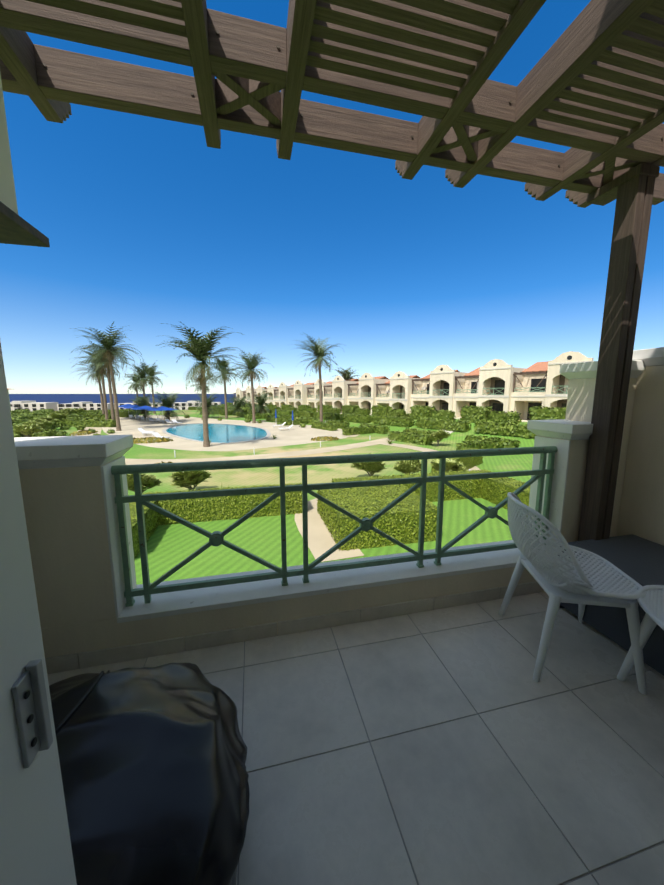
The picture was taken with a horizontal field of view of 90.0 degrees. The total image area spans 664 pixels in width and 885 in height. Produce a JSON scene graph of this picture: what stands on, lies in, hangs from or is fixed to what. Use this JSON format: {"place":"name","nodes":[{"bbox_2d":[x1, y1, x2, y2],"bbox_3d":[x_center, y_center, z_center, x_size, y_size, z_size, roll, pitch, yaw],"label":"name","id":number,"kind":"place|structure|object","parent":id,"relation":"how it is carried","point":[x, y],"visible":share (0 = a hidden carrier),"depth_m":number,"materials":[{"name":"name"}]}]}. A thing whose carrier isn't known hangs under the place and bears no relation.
{"place":"outdoors","nodes":[
{"label":"outdoors","id":0,"kind":"place"},
{"bbox_2d":[9,394,235,407],"bbox_3d":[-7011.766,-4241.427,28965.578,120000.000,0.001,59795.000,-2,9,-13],"label":"sea","id":1,"kind":"structure","parent":0,"point":[71,398],"depth_m":891.18,"materials":[{"name":"blue liquid"}]},
{"bbox_2d":[74,420,480,561],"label":"paths","id":2,"kind":"structure","parent":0,"point":[321,541],"depth_m":23.51,"materials":[{"name":"beige concrete"}]},
{"bbox_2d":[56,410,532,584],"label":"lawn","id":3,"kind":"structure","parent":0,"point":[170,546],"depth_m":12.97,"materials":[{"name":"green plant"}]},
{"bbox_2d":[69,430,373,463],"bbox_3d":[-13.829,-1.288,41.210,29.859,0.718,27.735,7,11,40],"label":"flowerbed","id":4,"kind":"object","parent":3,"relation":"on","point":[164,439],"visible":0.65,"depth_m":34.73,"materials":[{"name":"plant"}]},
{"bbox_2d":[102,415,346,450],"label":"pool deck","id":5,"kind":"object","parent":3,"relation":"on","point":[295,435],"visible":0.48,"depth_m":41.34,"materials":[{"name":"beige stone"}]},
{"bbox_2d":[166,424,266,442],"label":"pool water","id":6,"kind":"structure","parent":5,"relation":"on","point":[222,433],"depth_m":42.31,"materials":[{"name":"teal liquid"}]},
{"bbox_2d":[162,423,270,443],"bbox_3d":[-15.505,-1.620,44.633,12.426,0.050,25.247,-7,11,-39],"label":"pool rim","id":7,"kind":"object","parent":5,"relation":"on","point":[266,430],"visible":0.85,"depth_m":38.11,"materials":[{"name":"grey stone"}]},
{"bbox_2d":[13,408,466,492],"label":"shrubs","id":8,"kind":"object","parent":3,"relation":"on","point":[181,479],"depth_m":17.87,"materials":[{"name":"green plant"}]},
{"bbox_2d":[71,404,469,470],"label":"sun loungers","id":9,"kind":"object","parent":3,"relation":"on","point":[149,408],"visible":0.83,"depth_m":54.34,"materials":[{"name":"blue"}]},
{"bbox_2d":[209,435,420,487],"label":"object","id":10,"kind":"object","parent":3,"relation":"on","point":[389,441],"visible":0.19,"depth_m":32.41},
{"bbox_2d":[234,351,593,421],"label":"townhouses","id":11,"kind":"structure","parent":3,"relation":"on","point":[499,385],"depth_m":46.21,"materials":[{"name":"paint"}]},
{"bbox_2d":[0,0,663,393],"label":"sky","id":12,"kind":"structure","parent":0,"point":[147,225],"materials":[{"name":"blue"}]},
{"bbox_2d":[79,598,663,884],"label":"tile grout lines","id":13,"kind":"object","parent":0,"point":[608,865],"depth_m":1.40,"materials":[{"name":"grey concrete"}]},
{"bbox_2d":[14,360,658,657],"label":"parapet","id":14,"kind":"structure","parent":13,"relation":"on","point":[67,483],"depth_m":1.97,"materials":[{"name":"paint"}]},
{"bbox_2d":[111,446,557,606],"bbox_3d":[0.240,0.492,2.236,3.010,0.837,0.054,-2,9,-13],"label":"railing","id":15,"kind":"object","parent":14,"relation":"on","point":[148,589],"visible":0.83,"depth_m":2.13,"materials":[{"name":"green metal"}]},
{"bbox_2d":[45,581,663,884],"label":"floor tiles","id":16,"kind":"object","parent":13,"relation":"on","point":[468,808],"visible":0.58,"depth_m":1.44,"materials":[{"name":"grey tile"}]},
{"bbox_2d":[49,663,249,884],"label":"beanbag","id":17,"kind":"object","parent":16,"relation":"on","point":[154,773],"visible":0.75,"depth_m":0.92,"materials":[{"name":"leather"}]},
{"bbox_2d":[498,555,646,694],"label":"chair legs","id":18,"kind":"object","parent":16,"relation":"on","point":[557,596],"visible":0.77,"depth_m":1.73,"materials":[{"name":"white plastic"}]},
{"bbox_2d":[507,492,645,599],"bbox_3d":[1.337,0.533,1.881,0.629,0.430,0.632,1,8,8],"label":"chair frame","id":19,"kind":"object","parent":18,"relation":"on","point":[514,498],"visible":0.83,"depth_m":1.64,"materials":[{"name":"white plastic"}]},
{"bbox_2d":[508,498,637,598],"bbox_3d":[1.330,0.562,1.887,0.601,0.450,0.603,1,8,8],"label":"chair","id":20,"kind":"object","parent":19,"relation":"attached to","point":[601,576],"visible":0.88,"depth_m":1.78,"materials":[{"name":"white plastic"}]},
{"bbox_2d":[558,534,663,675],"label":"table","id":21,"kind":"object","parent":16,"relation":"on","point":[639,560],"visible":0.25,"depth_m":2.05,"materials":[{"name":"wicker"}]},
{"bbox_2d":[578,163,659,540],"bbox_3d":[1.920,-0.298,2.412,0.152,2.896,0.339,-2,9,-13],"label":"post","id":22,"kind":"object","parent":16,"relation":"on","point":[631,191],"visible":0.83,"depth_m":2.23,"materials":[{"name":"brown wood"}]},
{"bbox_2d":[617,614,656,681],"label":"chair legs","id":23,"kind":"object","parent":16,"relation":"on","point":[648,624],"visible":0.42,"depth_m":1.66,"materials":[{"name":"white plastic"}]},
{"bbox_2d":[636,585,663,629],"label":"chair","id":24,"kind":"object","parent":23,"relation":"on","point":[650,613],"visible":0.92,"depth_m":1.58,"materials":[{"name":"white plastic"}]},
{"bbox_2d":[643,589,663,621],"bbox_3d":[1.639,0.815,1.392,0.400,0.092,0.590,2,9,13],"label":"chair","id":25,"kind":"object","parent":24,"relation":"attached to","point":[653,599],"visible":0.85,"depth_m":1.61,"materials":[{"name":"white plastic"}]},
{"bbox_2d":[616,347,663,545],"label":"wall","id":26,"kind":"structure","parent":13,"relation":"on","point":[641,513],"depth_m":2.42,"materials":[{"name":"paint"}]},
{"bbox_3d":[-1.410,-0.071,0.506,0.220,4.200,2.178,-2,9,-13],"label":"wall","id":27,"kind":"object","parent":13,"relation":"on","visible":0},
{"bbox_2d":[0,74,49,246],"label":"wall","id":28,"kind":"structure","parent":27,"relation":"attached to","point":[16,228],"depth_m":1.16,"materials":[{"name":"paint"}]},
{"bbox_2d":[0,0,663,204],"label":"beams","id":29,"kind":"structure","parent":27,"relation":"attached to","point":[242,47],"depth_m":1.62,"materials":[{"name":"brown wood"}]},
{"bbox_2d":[0,0,663,207],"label":"rafters","id":30,"kind":"object","parent":29,"relation":"attached to","point":[594,30],"visible":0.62,"depth_m":1.51,"materials":[{"name":"brown wood"}]},
{"bbox_2d":[26,0,663,136],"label":"slats","id":31,"kind":"object","parent":30,"relation":"on","point":[615,87],"visible":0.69,"depth_m":1.37,"materials":[{"name":"brown wood"}]},
{"bbox_2d":[42,30,663,166],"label":"bolts","id":32,"kind":"object","parent":29,"relation":"attached to","point":[278,47],"visible":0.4,"depth_m":1.66,"materials":[{"name":"black metal"}]},
{"bbox_2d":[211,71,645,185],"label":"cross braces","id":33,"kind":"object","parent":29,"relation":"attached to","point":[234,93],"visible":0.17,"depth_m":1.70,"materials":[{"name":"brown wood"}]},
{"bbox_2d":[277,415,534,447],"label":"lawn","id":34,"kind":"structure","parent":0,"point":[457,437],"depth_m":34.71,"materials":[{"name":"green plant"}]},
{"bbox_3d":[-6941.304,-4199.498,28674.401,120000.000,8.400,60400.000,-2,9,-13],"label":"ground","id":35,"kind":"structure","parent":0,"visible":0},
{"bbox_2d":[7,388,233,410],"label":"buildings","id":36,"kind":"structure","parent":35,"relation":"on","point":[34,405],"depth_m":134.56,"materials":[{"name":"paint"}]},
{"bbox_2d":[11,403,565,559],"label":"hedge","id":37,"kind":"object","parent":35,"relation":"on","point":[404,509],"depth_m":13.06,"materials":[{"name":"green plant"}]},
{"bbox_2d":[10,402,565,449],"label":"hedge leaves","id":38,"kind":"object","parent":37,"relation":"on","point":[20,415],"visible":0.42,"depth_m":42.92,"materials":[{"name":"green plant"}]},
{"bbox_3d":[0.939,-0.257,-1.669,7.000,5.200,4.450,-2,9,-13],"label":"house","id":39,"kind":"object","parent":35,"relation":"on","visible":0},
{"bbox_2d":[0,341,76,884],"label":"door","id":40,"kind":"structure","parent":39,"relation":"attached to","point":[35,845],"depth_m":0.36,"materials":[{"name":"white"}]}
]}

